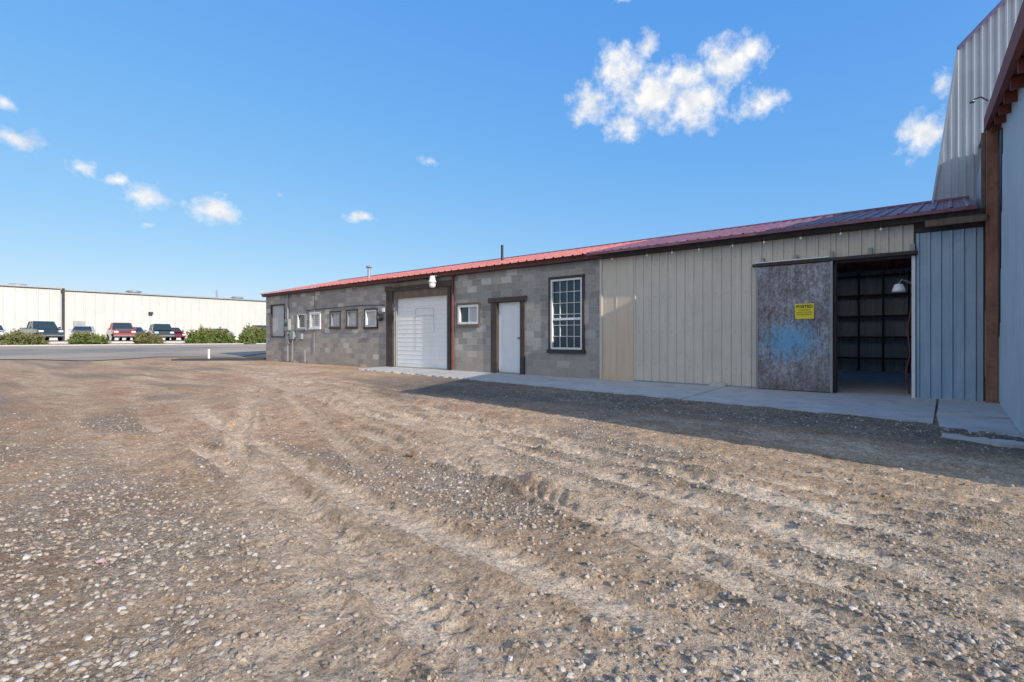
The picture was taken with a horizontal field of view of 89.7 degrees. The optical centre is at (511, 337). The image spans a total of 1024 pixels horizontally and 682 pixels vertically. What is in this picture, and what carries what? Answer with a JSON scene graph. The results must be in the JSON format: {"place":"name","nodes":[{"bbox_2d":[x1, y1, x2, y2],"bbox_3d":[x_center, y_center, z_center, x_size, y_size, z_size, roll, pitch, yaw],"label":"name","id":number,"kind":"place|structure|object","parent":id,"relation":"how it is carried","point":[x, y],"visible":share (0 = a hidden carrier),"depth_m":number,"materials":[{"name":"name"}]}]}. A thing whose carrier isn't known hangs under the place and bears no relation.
{"place":"outdoors","nodes":[
{"label":"outdoors","id":0,"kind":"place"},
{"bbox_2d":[0,344,265,360],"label":"asphalt road","id":1,"kind":"structure","parent":0,"point":[94,352],"depth_m":30.02,"materials":[{"name":"grey asphalt"}]},
{"bbox_2d":[0,0,1000,328],"label":"sky","id":2,"kind":"structure","parent":0,"point":[246,149],"materials":[{"name":"blue"}]},
{"bbox_2d":[0,343,1023,681],"bbox_3d":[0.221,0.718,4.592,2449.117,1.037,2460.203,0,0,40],"label":"ground","id":3,"kind":"structure","parent":0,"point":[340,409],"depth_m":3.21,"materials":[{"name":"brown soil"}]},
{"bbox_2d":[0,327,49,344],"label":"juniper shrub","id":4,"kind":"object","parent":3,"relation":"on","point":[16,337],"visible":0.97,"depth_m":36.08,"materials":[{"name":"green plant"}]},
{"bbox_2d":[65,329,110,344],"bbox_3d":[-32.576,0.013,39.630,2.559,1.369,2.821,0,0,40],"label":"juniper shrub","id":5,"kind":"object","parent":3,"relation":"on","point":[84,337],"visible":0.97,"depth_m":39.05,"materials":[{"name":"green plant"}]},
{"bbox_2d":[94,558,105,562],"bbox_3d":[-2.134,1.153,2.664,0.059,0.012,0.043,0,0,40],"label":"crumpled paper","id":6,"kind":"object","parent":3,"relation":"on","point":[102,560],"visible":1,"depth_m":2.66,"materials":[{"name":"white paper"}]},
{"bbox_2d":[49,341,184,343],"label":"road curb","id":7,"kind":"structure","parent":3,"relation":"on","point":[120,342],"depth_m":43.95,"materials":[{"name":"concrete"}]},
{"bbox_2d":[0,283,265,339],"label":"white warehouse","id":8,"kind":"structure","parent":3,"relation":"on","point":[23,305],"depth_m":61.05,"materials":[{"name":"white metal"}]},
{"bbox_2d":[73,321,84,326],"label":"man doors","id":9,"kind":"structure","parent":8,"relation":"in","point":[75,323],"depth_m":57.98,"materials":[{"name":"grey metal"}]},
{"bbox_2d":[0,343,265,345],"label":"road curb","id":10,"kind":"structure","parent":3,"relation":"on","point":[124,344],"depth_m":38.28,"materials":[{"name":"concrete"}]},
{"bbox_2d":[48,340,238,341],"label":"parking lot","id":11,"kind":"structure","parent":3,"relation":"on","point":[114,340],"depth_m":53.72,"materials":[{"name":"grey asphalt"}]},
{"bbox_2d":[0,325,7,340],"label":"parked sedan","id":12,"kind":"object","parent":11,"relation":"on","point":[2,329],"visible":0.57,"depth_m":46.32,"materials":[{"name":"paint"}]},
{"bbox_2d":[19,321,63,340],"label":"parked pickup truck","id":13,"kind":"object","parent":11,"relation":"on","point":[49,329],"visible":0.76,"depth_m":48.12,"materials":[{"name":"paint"}]},
{"bbox_2d":[68,326,95,338],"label":"parked sedan","id":14,"kind":"object","parent":11,"relation":"on","point":[83,328],"visible":0.45,"depth_m":51.23,"materials":[{"name":"paint"}]},
{"bbox_2d":[106,323,135,340],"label":"parked pickup truck","id":15,"kind":"object","parent":11,"relation":"on","point":[119,330],"visible":0.84,"depth_m":52.38,"materials":[{"name":"paint"}]},
{"bbox_2d":[118,327,146,339],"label":"parked hatchback car","id":16,"kind":"object","parent":11,"relation":"on","point":[138,329],"visible":0.16,"depth_m":56.49,"materials":[{"name":"paint"}]},
{"bbox_2d":[149,324,174,339],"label":"parked suv","id":17,"kind":"object","parent":11,"relation":"on","point":[165,330],"visible":0.77,"depth_m":55.40,"materials":[{"name":"paint"}]},
{"bbox_2d":[165,327,185,339],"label":"parked hatchback car","id":18,"kind":"object","parent":11,"relation":"on","point":[178,333],"visible":0.44,"depth_m":58.03,"materials":[{"name":"paint"}]},
{"bbox_2d":[211,328,236,336],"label":"parked sedan","id":19,"kind":"object","parent":11,"relation":"on","point":[226,329],"visible":0.23,"depth_m":63.45,"materials":[{"name":"paint"}]},
{"bbox_2d":[242,325,265,331],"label":"parked pickup truck","id":20,"kind":"object","parent":11,"relation":"on","point":[258,326],"visible":0.04,"depth_m":64.17,"materials":[{"name":"paint"}]},
{"bbox_2d":[133,331,165,343],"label":"juniper shrub","id":21,"kind":"object","parent":3,"relation":"on","point":[145,338],"visible":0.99,"depth_m":42.08,"materials":[{"name":"green plant"}]},
{"bbox_2d":[184,325,235,343],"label":"juniper hedge","id":22,"kind":"object","parent":3,"relation":"on","point":[205,336],"visible":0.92,"depth_m":44.05,"materials":[{"name":"green plant"}]},
{"bbox_2d":[171,358,266,360],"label":"asphalt berm","id":23,"kind":"structure","parent":3,"relation":"on","point":[218,359],"depth_m":24.60,"materials":[{"name":"grey asphalt"}]},
{"bbox_2d":[234,323,265,343],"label":"juniper hedge","id":24,"kind":"object","parent":3,"relation":"on","point":[254,335],"visible":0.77,"depth_m":46.29,"materials":[{"name":"green plant"}]},
{"bbox_2d":[406,451,417,455],"bbox_3d":[-0.979,1.131,5.030,0.119,0.029,0.085,0,0,40],"label":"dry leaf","id":25,"kind":"object","parent":3,"relation":"on","point":[412,453],"visible":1,"depth_m":5.03,"materials":[{"name":"brown plant"}]},
{"bbox_2d":[358,366,1023,448],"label":"concrete apron","id":26,"kind":"object","parent":3,"relation":"on","point":[974,416],"visible":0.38,"depth_m":8.70,"materials":[{"name":"grey concrete"}]},
{"bbox_2d":[931,0,1023,436],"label":"gambrel barn","id":27,"kind":"structure","parent":3,"relation":"on","point":[981,160],"depth_m":8.11,"materials":[{"name":"white metal"}]},
{"bbox_2d":[260,196,986,402],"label":"block and metal workshop","id":28,"kind":"structure","parent":0,"point":[895,294],"depth_m":12.17,"materials":[{"name":"metal"}]},
{"bbox_2d":[271,304,284,336],"bbox_3d":[-10.973,-0.805,24.145,1.390,1.550,0.085,0,0,40],"label":"boarded window","id":29,"kind":"structure","parent":28,"relation":"in","point":[277,310],"depth_m":24.20,"materials":[{"name":"grey wood"}]},
{"bbox_2d":[297,314,304,328],"bbox_3d":[-9.257,-0.745,22.689,0.710,0.650,0.085,0,0,40],"label":"small window","id":30,"kind":"structure","parent":28,"relation":"in","point":[300,317],"depth_m":22.79,"materials":[{"name":"white glass"}]},
{"bbox_2d":[310,313,318,327],"bbox_3d":[-8.364,-0.745,21.933,0.770,0.590,0.085,0,0,40],"label":"small window","id":31,"kind":"structure","parent":28,"relation":"in","point":[311,315],"depth_m":22.01,"materials":[{"name":"grey glass"}]},
{"bbox_2d":[331,312,339,326],"bbox_3d":[-7.148,-0.745,20.901,0.700,0.590,0.085,0,0,40],"label":"small window","id":32,"kind":"structure","parent":28,"relation":"in","point":[335,316],"depth_m":20.95,"materials":[{"name":"grey glass"}]},
{"bbox_2d":[347,311,356,326],"bbox_3d":[-6.229,-0.750,20.122,0.690,0.620,0.085,0,0,40],"label":"small window","id":33,"kind":"structure","parent":28,"relation":"in","point":[351,315],"depth_m":20.19,"materials":[{"name":"grey glass"}]},
{"bbox_2d":[365,310,375,326],"bbox_3d":[-5.268,-0.735,19.307,0.730,0.630,0.085,0,0,40],"label":"small window","id":34,"kind":"structure","parent":28,"relation":"in","point":[370,315],"depth_m":19.40,"materials":[{"name":"grey glass"}]},
{"bbox_2d":[398,295,446,368],"bbox_3d":[-3.071,-0.200,17.545,2.820,2.460,0.010,0,0,40],"label":"rollup garage door","id":35,"kind":"structure","parent":28,"relation":"in","point":[422,340],"depth_m":17.50,"materials":[{"name":"paint"}]},
{"bbox_2d":[458,304,477,323],"bbox_3d":[-1.340,-0.730,15.976,0.910,0.600,0.085,0,0,40],"label":"slider window","id":36,"kind":"structure","parent":28,"relation":"in","point":[463,310],"depth_m":16.09,"materials":[{"name":"white glass"}]},
{"bbox_2d":[499,302,519,372],"bbox_3d":[-0.044,-0.015,14.952,0.870,2.050,0.050,0,0,40],"label":"man door","id":37,"kind":"structure","parent":28,"relation":"in","point":[509,312],"depth_m":14.94,"materials":[{"name":"white paint"}]},
{"bbox_2d":[551,277,581,349],"bbox_3d":[1.448,-0.635,13.612,1.020,1.870,0.085,0,0,40],"label":"grid window","id":38,"kind":"structure","parent":28,"relation":"in","point":[566,294],"depth_m":13.63,"materials":[{"name":"white glass"}]},
{"bbox_2d":[756,258,832,392],"bbox_3d":[5.484,-0.248,10.041,1.335,2.545,0.070,0,0,40],"label":"sliding door","id":39,"kind":"structure","parent":28,"relation":"in","point":[792,353],"depth_m":10.00,"materials":[{"name":"paint"}]},
{"bbox_2d":[795,303,813,318],"bbox_3d":[5.616,-0.515,9.884,0.320,0.290,0.012,0,0,40],"label":"posted sign","id":40,"kind":"object","parent":39,"relation":"attached to","point":[804,311],"visible":1,"depth_m":9.88,"materials":[{"name":"yellow metal"}]}
]}

